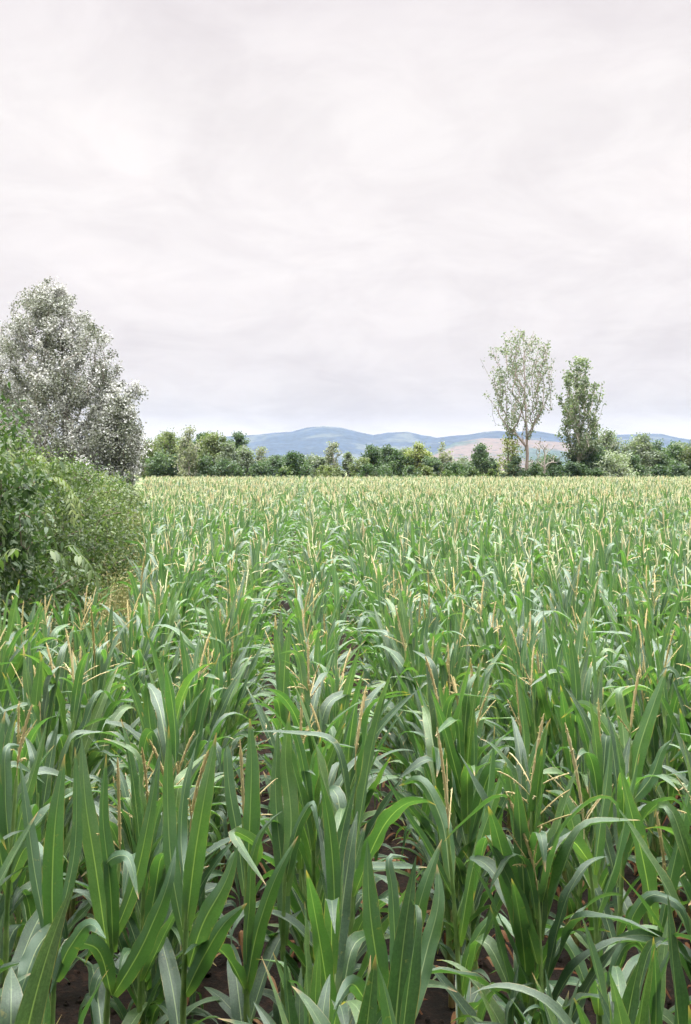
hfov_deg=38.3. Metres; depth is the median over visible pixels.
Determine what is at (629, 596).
corn plant
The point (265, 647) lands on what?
corn plant
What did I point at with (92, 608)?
corn plant
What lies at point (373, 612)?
corn plant
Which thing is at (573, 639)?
corn plant
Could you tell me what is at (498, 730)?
corn plant
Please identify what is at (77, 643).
corn plant
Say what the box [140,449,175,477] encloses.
bush
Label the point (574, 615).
corn plant
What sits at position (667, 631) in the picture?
corn plant
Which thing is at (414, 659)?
corn plant
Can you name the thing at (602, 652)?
corn plant
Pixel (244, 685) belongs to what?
corn plant
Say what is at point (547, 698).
corn plant
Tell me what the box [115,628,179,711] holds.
corn plant
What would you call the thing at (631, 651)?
corn plant
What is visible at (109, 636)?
corn plant
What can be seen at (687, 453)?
deciduous tree
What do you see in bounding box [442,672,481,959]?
corn plant
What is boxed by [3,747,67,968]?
corn plant
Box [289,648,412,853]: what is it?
corn plant
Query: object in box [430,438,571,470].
hill
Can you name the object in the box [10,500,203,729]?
dry grass
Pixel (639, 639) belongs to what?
corn plant
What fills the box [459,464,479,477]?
bush
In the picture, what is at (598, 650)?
corn plant
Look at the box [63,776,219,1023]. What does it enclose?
corn plant
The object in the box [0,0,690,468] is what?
sky
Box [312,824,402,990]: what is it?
corn plant
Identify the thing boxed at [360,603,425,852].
corn plant
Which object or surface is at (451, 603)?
corn plant
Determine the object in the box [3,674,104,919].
corn plant
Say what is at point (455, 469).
bush
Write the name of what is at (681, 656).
corn plant
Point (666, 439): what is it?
hill
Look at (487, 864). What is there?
corn plant
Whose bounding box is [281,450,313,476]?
deciduous tree
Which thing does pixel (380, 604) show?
corn plant
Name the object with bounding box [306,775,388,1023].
corn plant
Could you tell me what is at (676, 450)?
deciduous tree
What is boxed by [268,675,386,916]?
corn plant
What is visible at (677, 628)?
corn plant
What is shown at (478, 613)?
corn plant
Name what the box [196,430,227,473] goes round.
deciduous tree
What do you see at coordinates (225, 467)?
bush
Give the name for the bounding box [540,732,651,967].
corn plant
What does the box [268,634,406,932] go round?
corn plant
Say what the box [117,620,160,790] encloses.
corn plant
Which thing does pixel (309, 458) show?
bush
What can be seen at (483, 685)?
corn plant
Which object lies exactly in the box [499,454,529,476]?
bush
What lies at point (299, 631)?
corn plant
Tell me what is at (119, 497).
shrub
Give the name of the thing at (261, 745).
corn plant
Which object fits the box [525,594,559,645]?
corn plant
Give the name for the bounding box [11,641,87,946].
corn plant
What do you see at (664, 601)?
corn plant
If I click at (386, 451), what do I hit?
deciduous tree
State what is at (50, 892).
corn plant
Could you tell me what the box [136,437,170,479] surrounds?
deciduous tree
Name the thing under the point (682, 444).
bush
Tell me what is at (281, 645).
corn plant
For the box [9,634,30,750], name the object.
corn plant
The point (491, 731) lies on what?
corn plant
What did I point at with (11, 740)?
corn plant
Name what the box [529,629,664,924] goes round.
corn plant
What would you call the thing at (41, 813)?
corn plant
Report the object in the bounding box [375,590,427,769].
corn plant
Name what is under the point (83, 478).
shrub
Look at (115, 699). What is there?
corn plant
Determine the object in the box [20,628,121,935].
corn plant
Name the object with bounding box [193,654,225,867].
corn plant
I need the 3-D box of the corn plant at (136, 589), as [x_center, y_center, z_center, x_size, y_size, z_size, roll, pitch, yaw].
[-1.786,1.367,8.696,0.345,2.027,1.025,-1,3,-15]
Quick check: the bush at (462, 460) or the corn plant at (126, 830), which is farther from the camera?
the bush at (462, 460)
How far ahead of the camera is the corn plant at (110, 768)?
6.40 m
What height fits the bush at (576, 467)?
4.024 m
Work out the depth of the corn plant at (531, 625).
7.35 m
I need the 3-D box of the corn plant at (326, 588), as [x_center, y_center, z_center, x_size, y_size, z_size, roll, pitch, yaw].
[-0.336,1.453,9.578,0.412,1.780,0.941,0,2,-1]
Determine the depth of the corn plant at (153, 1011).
4.09 m
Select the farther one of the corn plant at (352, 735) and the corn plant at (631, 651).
the corn plant at (631, 651)
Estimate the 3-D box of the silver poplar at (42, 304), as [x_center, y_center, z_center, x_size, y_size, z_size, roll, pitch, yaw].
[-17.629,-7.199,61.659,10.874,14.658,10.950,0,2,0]
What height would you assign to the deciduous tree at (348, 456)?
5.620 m
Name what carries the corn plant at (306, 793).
on the ground at (434, 1008)
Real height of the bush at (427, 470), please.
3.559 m
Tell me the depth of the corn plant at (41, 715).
5.33 m
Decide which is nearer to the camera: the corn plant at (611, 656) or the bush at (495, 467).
the corn plant at (611, 656)
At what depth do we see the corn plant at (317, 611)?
8.44 m
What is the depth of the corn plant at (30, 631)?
7.54 m
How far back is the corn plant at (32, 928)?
4.01 m
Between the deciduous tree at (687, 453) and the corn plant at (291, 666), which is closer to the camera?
the corn plant at (291, 666)
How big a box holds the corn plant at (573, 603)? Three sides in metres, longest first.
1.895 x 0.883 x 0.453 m
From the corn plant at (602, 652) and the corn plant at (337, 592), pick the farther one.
the corn plant at (337, 592)
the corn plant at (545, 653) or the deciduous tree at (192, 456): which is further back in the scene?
the deciduous tree at (192, 456)
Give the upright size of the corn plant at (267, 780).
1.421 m
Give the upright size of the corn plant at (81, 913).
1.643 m
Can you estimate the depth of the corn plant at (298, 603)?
7.48 m
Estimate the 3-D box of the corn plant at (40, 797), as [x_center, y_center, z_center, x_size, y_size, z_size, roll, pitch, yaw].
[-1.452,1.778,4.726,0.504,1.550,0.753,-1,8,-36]
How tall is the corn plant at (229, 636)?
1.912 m
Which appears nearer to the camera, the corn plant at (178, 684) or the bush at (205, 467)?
the corn plant at (178, 684)
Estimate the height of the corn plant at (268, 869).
1.739 m
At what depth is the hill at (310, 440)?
2970.14 m
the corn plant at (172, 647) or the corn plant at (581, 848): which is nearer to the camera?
the corn plant at (581, 848)
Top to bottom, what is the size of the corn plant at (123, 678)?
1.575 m
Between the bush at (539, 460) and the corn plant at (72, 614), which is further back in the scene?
the bush at (539, 460)
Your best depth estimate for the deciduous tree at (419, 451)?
148.69 m
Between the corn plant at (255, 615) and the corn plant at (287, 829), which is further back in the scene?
the corn plant at (255, 615)
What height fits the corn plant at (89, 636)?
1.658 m
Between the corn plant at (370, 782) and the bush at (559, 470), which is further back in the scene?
the bush at (559, 470)
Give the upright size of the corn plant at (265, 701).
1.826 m
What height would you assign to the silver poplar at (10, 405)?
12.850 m
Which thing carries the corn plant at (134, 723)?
on the ground at (434, 1008)
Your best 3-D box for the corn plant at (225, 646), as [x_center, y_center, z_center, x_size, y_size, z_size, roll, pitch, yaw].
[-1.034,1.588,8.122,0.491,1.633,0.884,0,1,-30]
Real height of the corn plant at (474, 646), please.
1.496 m
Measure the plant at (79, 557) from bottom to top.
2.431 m
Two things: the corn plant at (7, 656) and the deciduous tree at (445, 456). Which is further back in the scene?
the deciduous tree at (445, 456)
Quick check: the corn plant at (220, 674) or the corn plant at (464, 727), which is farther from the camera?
the corn plant at (220, 674)
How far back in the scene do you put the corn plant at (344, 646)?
9.07 m
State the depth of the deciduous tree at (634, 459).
131.75 m
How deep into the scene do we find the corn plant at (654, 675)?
6.82 m
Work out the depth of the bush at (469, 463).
147.51 m
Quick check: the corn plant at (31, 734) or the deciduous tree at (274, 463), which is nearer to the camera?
the corn plant at (31, 734)
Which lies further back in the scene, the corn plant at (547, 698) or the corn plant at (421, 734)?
the corn plant at (547, 698)
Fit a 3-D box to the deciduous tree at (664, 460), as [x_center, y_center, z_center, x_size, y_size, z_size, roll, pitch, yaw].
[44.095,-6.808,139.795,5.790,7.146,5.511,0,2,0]
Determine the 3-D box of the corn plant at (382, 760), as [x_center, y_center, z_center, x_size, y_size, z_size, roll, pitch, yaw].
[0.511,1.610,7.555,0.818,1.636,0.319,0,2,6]
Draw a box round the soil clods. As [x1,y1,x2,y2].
[15,768,690,1023]
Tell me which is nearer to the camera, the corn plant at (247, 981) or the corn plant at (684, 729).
the corn plant at (247, 981)
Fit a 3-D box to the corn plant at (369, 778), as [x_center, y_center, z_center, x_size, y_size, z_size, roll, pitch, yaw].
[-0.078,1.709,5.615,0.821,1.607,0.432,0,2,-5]
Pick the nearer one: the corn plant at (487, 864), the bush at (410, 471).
the corn plant at (487, 864)
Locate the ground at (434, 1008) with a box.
[0,470,690,1023]
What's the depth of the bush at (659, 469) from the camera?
131.32 m
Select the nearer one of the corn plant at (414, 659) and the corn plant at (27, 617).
the corn plant at (414, 659)
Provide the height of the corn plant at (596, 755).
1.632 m
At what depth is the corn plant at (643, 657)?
6.93 m
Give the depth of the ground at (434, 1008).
5.62 m
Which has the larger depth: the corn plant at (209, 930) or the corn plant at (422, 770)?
the corn plant at (422, 770)
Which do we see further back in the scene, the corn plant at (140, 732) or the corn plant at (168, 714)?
the corn plant at (140, 732)
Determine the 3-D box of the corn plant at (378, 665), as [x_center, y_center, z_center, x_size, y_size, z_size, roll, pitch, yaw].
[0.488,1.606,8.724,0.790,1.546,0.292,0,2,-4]
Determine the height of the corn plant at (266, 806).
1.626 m
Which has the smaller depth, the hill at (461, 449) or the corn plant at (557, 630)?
the corn plant at (557, 630)
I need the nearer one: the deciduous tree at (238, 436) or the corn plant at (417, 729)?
the corn plant at (417, 729)
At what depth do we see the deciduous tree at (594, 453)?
133.17 m
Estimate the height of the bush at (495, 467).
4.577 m
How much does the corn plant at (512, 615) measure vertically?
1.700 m
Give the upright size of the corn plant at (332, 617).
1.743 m
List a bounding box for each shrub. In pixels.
[0,382,105,653]
[0,426,139,652]
[0,447,163,628]
[0,452,163,595]
[66,463,146,546]
[91,470,157,518]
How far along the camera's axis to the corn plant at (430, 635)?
7.78 m
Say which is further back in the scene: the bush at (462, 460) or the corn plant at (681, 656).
the bush at (462, 460)
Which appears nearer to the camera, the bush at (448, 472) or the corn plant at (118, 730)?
the corn plant at (118, 730)
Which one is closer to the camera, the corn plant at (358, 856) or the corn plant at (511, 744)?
the corn plant at (358, 856)
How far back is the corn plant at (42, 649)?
8.09 m
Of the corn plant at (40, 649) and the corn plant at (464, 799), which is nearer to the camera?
the corn plant at (464, 799)
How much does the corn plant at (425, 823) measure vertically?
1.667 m
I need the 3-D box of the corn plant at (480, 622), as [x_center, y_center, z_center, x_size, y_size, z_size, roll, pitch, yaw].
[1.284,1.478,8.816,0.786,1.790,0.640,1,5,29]
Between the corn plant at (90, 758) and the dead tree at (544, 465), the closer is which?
the corn plant at (90, 758)
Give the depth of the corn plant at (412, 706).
6.34 m
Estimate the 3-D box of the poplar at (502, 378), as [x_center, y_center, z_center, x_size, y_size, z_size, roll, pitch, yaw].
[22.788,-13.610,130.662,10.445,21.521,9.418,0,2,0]
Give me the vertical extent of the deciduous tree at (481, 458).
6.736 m
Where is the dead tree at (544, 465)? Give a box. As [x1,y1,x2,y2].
[528,438,559,472]
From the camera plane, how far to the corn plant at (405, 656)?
7.02 m
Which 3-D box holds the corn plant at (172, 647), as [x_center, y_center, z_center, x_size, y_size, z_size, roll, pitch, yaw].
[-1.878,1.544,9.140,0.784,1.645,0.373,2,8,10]
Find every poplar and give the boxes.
[0,276,153,476]
[0,359,28,446]
[81,390,149,498]
[482,326,555,470]
[555,356,605,462]
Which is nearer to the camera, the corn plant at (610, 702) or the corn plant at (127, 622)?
the corn plant at (610, 702)
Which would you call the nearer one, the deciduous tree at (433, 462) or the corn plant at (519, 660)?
the corn plant at (519, 660)
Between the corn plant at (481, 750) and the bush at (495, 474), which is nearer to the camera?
the corn plant at (481, 750)
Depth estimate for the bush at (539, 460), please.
154.48 m
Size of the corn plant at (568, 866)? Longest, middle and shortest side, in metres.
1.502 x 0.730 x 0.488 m
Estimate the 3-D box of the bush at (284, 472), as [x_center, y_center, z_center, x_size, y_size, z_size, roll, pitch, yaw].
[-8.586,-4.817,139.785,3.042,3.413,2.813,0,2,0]
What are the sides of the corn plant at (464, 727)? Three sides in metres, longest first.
1.807 x 0.799 x 0.377 m
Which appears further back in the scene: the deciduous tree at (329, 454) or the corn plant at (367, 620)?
the deciduous tree at (329, 454)
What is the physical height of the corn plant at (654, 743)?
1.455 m
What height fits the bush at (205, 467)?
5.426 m
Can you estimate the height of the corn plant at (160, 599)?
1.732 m
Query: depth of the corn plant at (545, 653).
6.89 m
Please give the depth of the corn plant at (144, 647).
7.66 m
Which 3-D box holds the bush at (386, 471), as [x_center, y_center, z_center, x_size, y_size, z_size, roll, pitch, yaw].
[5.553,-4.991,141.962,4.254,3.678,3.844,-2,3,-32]
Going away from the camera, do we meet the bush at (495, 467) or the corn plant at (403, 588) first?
the corn plant at (403, 588)
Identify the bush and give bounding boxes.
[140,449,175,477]
[164,453,182,477]
[195,452,216,477]
[209,457,245,476]
[248,460,274,477]
[274,466,292,476]
[297,461,312,488]
[302,452,316,463]
[315,465,343,478]
[347,456,372,476]
[356,462,375,477]
[370,464,400,477]
[398,447,411,464]
[402,465,421,477]
[415,465,436,476]
[440,462,465,476]
[441,456,468,471]
[442,469,456,476]
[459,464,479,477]
[465,460,472,474]
[480,468,499,477]
[485,458,504,474]
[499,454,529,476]
[523,452,567,474]
[525,462,547,477]
[538,456,562,476]
[547,465,575,476]
[562,461,582,476]
[570,461,590,476]
[588,467,606,476]
[593,449,640,477]
[628,463,654,476]
[648,463,671,476]
[665,458,690,476]
[667,442,687,450]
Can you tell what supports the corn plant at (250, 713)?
on the ground at (434, 1008)
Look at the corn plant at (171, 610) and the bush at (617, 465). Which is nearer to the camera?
the corn plant at (171, 610)
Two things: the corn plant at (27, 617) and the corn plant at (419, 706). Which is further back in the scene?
the corn plant at (27, 617)
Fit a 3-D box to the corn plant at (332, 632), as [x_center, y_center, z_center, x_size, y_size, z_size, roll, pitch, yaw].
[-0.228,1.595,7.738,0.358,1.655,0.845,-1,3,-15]
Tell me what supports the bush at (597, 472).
on the ground at (434, 1008)
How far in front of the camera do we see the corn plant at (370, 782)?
4.78 m
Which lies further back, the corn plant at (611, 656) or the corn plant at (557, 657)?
the corn plant at (611, 656)
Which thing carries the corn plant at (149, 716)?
on the ground at (434, 1008)
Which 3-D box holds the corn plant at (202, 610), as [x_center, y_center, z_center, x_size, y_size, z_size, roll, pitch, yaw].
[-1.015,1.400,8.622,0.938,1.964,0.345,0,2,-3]
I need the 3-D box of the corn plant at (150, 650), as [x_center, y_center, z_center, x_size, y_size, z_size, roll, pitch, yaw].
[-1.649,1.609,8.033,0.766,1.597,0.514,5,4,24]
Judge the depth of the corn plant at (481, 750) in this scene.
5.55 m
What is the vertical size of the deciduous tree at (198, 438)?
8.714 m
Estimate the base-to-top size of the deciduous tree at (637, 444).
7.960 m
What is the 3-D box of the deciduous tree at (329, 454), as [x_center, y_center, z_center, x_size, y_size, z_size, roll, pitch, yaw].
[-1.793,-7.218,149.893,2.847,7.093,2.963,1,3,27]
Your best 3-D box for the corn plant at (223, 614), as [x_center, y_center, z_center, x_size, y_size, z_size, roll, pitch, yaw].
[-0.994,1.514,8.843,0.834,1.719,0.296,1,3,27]
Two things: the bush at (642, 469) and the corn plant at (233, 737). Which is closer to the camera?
the corn plant at (233, 737)
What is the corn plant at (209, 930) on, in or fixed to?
on the ground at (434, 1008)
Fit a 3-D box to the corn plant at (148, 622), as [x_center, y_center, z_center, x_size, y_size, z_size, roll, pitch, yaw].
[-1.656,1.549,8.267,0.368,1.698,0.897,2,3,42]
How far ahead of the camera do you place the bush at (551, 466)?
133.59 m
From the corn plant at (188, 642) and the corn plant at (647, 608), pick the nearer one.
the corn plant at (188, 642)
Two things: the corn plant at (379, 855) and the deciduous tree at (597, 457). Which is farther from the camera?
the deciduous tree at (597, 457)
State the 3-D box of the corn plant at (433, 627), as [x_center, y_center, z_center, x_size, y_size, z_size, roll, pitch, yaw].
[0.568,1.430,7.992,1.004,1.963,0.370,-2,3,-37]
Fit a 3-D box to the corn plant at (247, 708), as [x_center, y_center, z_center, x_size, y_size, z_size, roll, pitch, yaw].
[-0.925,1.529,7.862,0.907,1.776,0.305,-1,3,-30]
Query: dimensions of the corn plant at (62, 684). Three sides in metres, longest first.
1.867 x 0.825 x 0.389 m
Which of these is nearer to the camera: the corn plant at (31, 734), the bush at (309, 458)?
the corn plant at (31, 734)
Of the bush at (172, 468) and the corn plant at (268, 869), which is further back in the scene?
the bush at (172, 468)
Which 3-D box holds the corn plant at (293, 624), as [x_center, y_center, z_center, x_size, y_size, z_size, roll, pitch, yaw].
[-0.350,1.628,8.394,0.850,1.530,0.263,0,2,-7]
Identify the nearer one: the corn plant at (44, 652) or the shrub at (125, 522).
the corn plant at (44, 652)
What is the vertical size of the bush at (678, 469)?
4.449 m
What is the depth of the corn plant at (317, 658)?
6.42 m
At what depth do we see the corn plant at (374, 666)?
7.89 m
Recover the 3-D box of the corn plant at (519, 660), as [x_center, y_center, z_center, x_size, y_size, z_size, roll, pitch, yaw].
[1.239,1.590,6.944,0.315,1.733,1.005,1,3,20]
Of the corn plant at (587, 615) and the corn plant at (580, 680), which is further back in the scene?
the corn plant at (587, 615)
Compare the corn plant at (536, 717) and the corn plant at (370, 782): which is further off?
the corn plant at (536, 717)
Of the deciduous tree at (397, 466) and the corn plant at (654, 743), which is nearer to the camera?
the corn plant at (654, 743)
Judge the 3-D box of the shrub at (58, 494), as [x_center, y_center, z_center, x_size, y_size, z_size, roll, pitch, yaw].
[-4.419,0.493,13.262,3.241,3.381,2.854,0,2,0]
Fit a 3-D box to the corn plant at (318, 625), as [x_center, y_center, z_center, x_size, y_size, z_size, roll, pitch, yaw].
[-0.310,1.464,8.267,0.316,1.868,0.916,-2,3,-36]
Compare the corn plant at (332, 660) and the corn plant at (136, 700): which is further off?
the corn plant at (332, 660)
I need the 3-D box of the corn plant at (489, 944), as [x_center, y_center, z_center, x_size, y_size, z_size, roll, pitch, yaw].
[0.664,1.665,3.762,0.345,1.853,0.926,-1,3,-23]
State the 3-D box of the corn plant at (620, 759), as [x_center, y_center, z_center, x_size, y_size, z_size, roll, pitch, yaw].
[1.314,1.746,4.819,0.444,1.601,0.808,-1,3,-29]
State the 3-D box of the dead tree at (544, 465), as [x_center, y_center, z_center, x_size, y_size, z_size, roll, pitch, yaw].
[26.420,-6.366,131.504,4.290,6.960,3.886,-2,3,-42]
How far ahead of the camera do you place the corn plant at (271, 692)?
7.94 m
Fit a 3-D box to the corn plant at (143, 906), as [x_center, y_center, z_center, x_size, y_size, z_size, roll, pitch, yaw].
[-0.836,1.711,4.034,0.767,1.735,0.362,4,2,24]
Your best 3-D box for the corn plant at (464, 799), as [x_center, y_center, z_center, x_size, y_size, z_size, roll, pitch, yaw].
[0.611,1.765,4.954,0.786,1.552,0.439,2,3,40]
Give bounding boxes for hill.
[182,426,435,469]
[412,431,599,452]
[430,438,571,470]
[613,434,690,451]
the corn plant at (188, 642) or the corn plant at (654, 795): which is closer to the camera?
the corn plant at (654, 795)
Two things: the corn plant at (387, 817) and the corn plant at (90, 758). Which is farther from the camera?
the corn plant at (90, 758)
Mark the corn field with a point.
(500, 534)
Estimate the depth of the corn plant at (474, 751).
5.30 m
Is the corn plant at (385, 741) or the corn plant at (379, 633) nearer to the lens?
the corn plant at (385, 741)
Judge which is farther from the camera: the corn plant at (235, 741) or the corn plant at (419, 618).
the corn plant at (419, 618)
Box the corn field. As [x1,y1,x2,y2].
[0,474,690,1023]
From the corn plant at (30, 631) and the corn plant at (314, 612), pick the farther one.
the corn plant at (314, 612)
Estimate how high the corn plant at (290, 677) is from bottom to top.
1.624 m
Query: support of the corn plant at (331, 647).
on the ground at (434, 1008)
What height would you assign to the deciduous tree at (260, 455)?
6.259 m
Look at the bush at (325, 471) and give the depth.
143.37 m
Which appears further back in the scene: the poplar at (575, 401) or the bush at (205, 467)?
the bush at (205, 467)
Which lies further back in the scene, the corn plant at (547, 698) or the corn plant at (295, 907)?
the corn plant at (547, 698)
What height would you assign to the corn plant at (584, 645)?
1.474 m
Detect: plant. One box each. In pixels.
[0,545,98,655]
[0,622,35,718]
[0,651,109,898]
[0,702,67,950]
[0,704,47,986]
[0,705,94,984]
[1,601,70,748]
[1,624,36,710]
[2,628,41,741]
[2,720,15,961]
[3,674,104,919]
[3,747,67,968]
[5,604,68,702]
[6,614,62,668]
[8,718,101,969]
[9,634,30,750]
[11,596,69,745]
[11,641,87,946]
[12,623,66,698]
[14,625,91,831]
[17,749,105,1023]
[18,595,86,712]
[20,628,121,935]
[20,633,72,700]
[20,640,127,906]
[26,693,121,997]
[27,597,68,801]
[42,652,125,899]
[49,736,175,1023]
[50,590,101,703]
[54,585,119,666]
[54,603,100,703]
[54,610,136,914]
[55,582,115,659]
[60,683,126,921]
[62,711,115,918]
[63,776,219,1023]
[66,638,129,776]
[66,661,146,812]
[67,643,154,819]
[67,645,142,937]
[68,642,139,794]
[73,751,217,1023]
[75,679,225,963]
[76,720,236,1023]
[78,657,129,804]
[84,616,142,799]
[84,777,215,1019]
[88,606,124,812]
[89,661,133,801]
[90,633,254,1023]
[101,592,175,732]
[105,634,238,892]
[108,713,221,927]
[108,731,237,1016]
[110,737,176,992]
[112,728,235,1023]
[113,594,179,716]
[113,594,180,661]
[113,739,269,1023]
[114,608,151,691]
[114,611,164,758]
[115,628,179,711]
[116,641,174,737]
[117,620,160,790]
[119,631,179,769]
[119,749,217,1023]
[120,600,158,716]
[121,582,177,665]
[122,554,156,722]
[122,632,244,909]
[122,651,183,784]
[136,648,210,745]
[147,591,274,773]
[147,685,245,905]
[148,637,271,870]
[150,581,184,652]
[150,606,178,690]
[155,686,263,911]
[157,727,246,1023]
[170,647,229,898]
[175,560,277,748]
[175,611,261,765]
[176,627,273,869]
[178,631,246,945]
[178,649,232,862]
[184,720,301,1023]
[186,643,264,850]
[187,597,292,831]
[188,608,264,768]
[190,609,262,754]
[191,602,271,741]
[192,604,274,783]
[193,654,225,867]
[194,578,271,742]
[195,636,259,869]
[198,660,258,851]
[200,637,271,774]
[200,645,233,853]
[203,590,255,794]
[205,711,319,1023]
[212,587,271,751]
[219,694,389,1019]
[226,742,321,1023]
[228,565,273,789]
[229,715,426,990]
[235,639,273,752]
[237,577,262,754]
[240,670,367,822]
[246,649,404,906]
[247,611,304,775]
[248,580,330,706]
[252,631,361,732]
[255,615,352,706]
[256,649,334,757]
[256,670,455,1016]
[257,585,360,735]
[258,753,362,945]
[259,629,381,798]
[259,671,419,913]
[260,579,324,761]
[260,625,379,834]
[262,672,403,841]
[262,712,419,971]
[263,576,312,649]
[263,577,329,692]
[263,737,347,931]
[265,640,360,963]
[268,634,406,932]
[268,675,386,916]
[269,693,404,1016]
[272,614,365,704]
[273,587,314,689]
[275,597,388,722]
[278,583,351,669]
[286,598,353,691]
[287,609,324,689]
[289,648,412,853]
[292,619,349,703]
[293,637,339,725]
[294,663,387,951]
[295,628,364,673]
[295,675,392,859]
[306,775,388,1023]
[310,571,330,630]
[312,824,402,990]
[314,614,338,652]
[317,597,361,698]
[320,560,372,673]
[334,840,444,1019]
[340,555,413,762]
[348,588,435,769]
[350,604,418,800]
[350,640,414,845]
[356,617,413,749]
[357,582,416,689]
[358,586,411,737]
[359,568,432,735]
[359,585,439,756]
[359,586,464,838]
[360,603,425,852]
[362,570,465,784]
[363,609,429,791]
[366,612,393,747]
[368,619,429,801]
[373,571,424,773]
[373,630,481,900]
[374,607,426,856]
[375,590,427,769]
[375,645,442,785]
[380,594,414,689]
[383,615,396,769]
[384,680,465,954]
[385,604,454,781]
[386,725,516,1023]
[387,607,504,842]
[390,596,445,767]
[390,705,492,929]
[391,667,486,841]
[394,656,518,987]
[396,676,513,927]
[397,731,451,827]
[399,685,488,854]
[401,641,495,883]
[402,635,511,1007]
[407,681,502,914]
[413,639,475,774]
[417,738,544,1012]
[420,658,492,869]
[420,683,514,954]
[425,567,487,693]
[430,575,462,643]
[431,722,660,1023]
[440,714,595,1023]
[441,579,479,661]
[441,580,516,753]
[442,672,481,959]
[444,591,495,736]
[453,583,499,755]
[462,601,524,830]
[464,792,658,1023]
[468,631,502,759]
[469,607,481,758]
[469,672,609,986]
[471,608,540,776]
[473,602,516,752]
[473,613,517,780]
[475,595,506,739]
[476,586,517,732]
[482,723,657,1023]
[483,575,559,807]
[484,611,537,758]
[484,618,505,747]
[484,653,534,811]
[485,646,563,885]
[488,752,622,1023]
[491,611,555,800]
[493,684,547,831]
[497,637,590,812]
[502,611,590,837]
[502,616,546,815]
[502,650,564,845]
[502,655,619,900]
[511,631,552,824]
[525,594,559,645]
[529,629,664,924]
[530,611,585,890]
[535,618,569,866]
[536,567,578,756]
[536,621,547,749]
[539,604,595,759]
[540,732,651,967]
[541,565,611,651]
[543,667,645,942]
[543,681,637,941]
[543,688,647,946]
[553,599,597,649]
[554,612,606,677]
[556,599,627,722]
[557,628,592,918]
[562,665,687,979]
[563,700,682,986]
[564,622,626,728]
[564,628,592,659]
[565,688,635,968]
[575,614,623,716]
[581,625,675,823]
[581,637,617,728]
[588,621,625,733]
[595,604,690,851]
[597,575,689,679]
[600,600,636,679]
[602,564,686,650]
[602,603,635,729]
[602,633,644,723]
[606,766,690,1012]
[607,579,690,876]
[608,590,633,677]
[610,641,653,859]
[610,666,690,890]
[612,633,685,851]
[613,658,654,845]
[615,588,690,685]
[615,791,690,962]
[618,629,690,894]
[627,674,684,883]
[628,573,679,650]
[631,610,676,662]
[640,619,690,852]
[646,626,690,918]
[646,724,690,909]
[648,612,690,781]
[659,617,678,769]
[664,679,690,877]
[670,607,690,762]
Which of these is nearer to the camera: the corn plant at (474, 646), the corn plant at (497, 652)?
the corn plant at (497, 652)
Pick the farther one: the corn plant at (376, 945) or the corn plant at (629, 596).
the corn plant at (629, 596)
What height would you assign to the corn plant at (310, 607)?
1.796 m
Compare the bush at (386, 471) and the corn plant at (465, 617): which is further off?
the bush at (386, 471)
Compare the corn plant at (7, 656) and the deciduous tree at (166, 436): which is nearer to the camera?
the corn plant at (7, 656)
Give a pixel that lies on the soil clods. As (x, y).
(79, 1000)
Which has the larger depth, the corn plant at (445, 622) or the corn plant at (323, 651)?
the corn plant at (445, 622)
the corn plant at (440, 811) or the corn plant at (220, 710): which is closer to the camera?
the corn plant at (440, 811)
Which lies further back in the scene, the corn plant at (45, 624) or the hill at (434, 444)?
the hill at (434, 444)
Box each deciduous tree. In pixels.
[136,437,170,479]
[154,427,187,475]
[171,425,205,477]
[190,432,206,475]
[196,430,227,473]
[214,442,245,476]
[228,431,250,457]
[231,444,256,476]
[249,446,268,475]
[262,454,286,476]
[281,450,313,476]
[310,455,326,477]
[323,441,341,475]
[340,451,354,476]
[361,444,383,475]
[380,444,394,466]
[382,449,413,477]
[401,441,433,473]
[417,454,442,476]
[437,441,453,475]
[468,442,497,475]
[495,428,527,476]
[564,431,608,476]
[583,448,616,475]
[592,427,626,453]
[617,432,663,474]
[623,450,649,475]
[644,438,678,467]
[661,440,688,465]
[673,439,690,473]
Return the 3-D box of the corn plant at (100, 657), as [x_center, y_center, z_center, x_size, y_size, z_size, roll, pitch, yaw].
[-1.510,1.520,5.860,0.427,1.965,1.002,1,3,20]
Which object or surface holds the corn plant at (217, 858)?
on the ground at (434, 1008)
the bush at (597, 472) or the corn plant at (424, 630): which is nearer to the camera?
the corn plant at (424, 630)
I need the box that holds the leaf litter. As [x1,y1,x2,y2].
[3,735,690,1023]
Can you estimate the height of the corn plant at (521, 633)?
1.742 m
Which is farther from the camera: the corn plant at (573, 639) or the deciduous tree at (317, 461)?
the deciduous tree at (317, 461)
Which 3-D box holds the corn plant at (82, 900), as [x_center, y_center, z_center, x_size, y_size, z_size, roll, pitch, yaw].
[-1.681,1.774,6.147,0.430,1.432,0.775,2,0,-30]
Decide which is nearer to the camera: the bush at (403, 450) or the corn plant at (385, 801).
the corn plant at (385, 801)
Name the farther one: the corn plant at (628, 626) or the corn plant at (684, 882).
the corn plant at (628, 626)
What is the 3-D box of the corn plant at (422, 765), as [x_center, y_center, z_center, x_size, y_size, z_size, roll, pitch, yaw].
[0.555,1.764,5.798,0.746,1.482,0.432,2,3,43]
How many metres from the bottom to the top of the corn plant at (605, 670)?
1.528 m
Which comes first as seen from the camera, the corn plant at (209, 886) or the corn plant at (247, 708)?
the corn plant at (209, 886)
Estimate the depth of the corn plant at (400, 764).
7.62 m
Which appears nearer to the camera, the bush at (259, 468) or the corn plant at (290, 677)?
the corn plant at (290, 677)
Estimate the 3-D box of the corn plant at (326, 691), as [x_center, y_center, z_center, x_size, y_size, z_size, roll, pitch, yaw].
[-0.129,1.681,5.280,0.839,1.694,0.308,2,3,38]
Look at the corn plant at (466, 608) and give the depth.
9.22 m

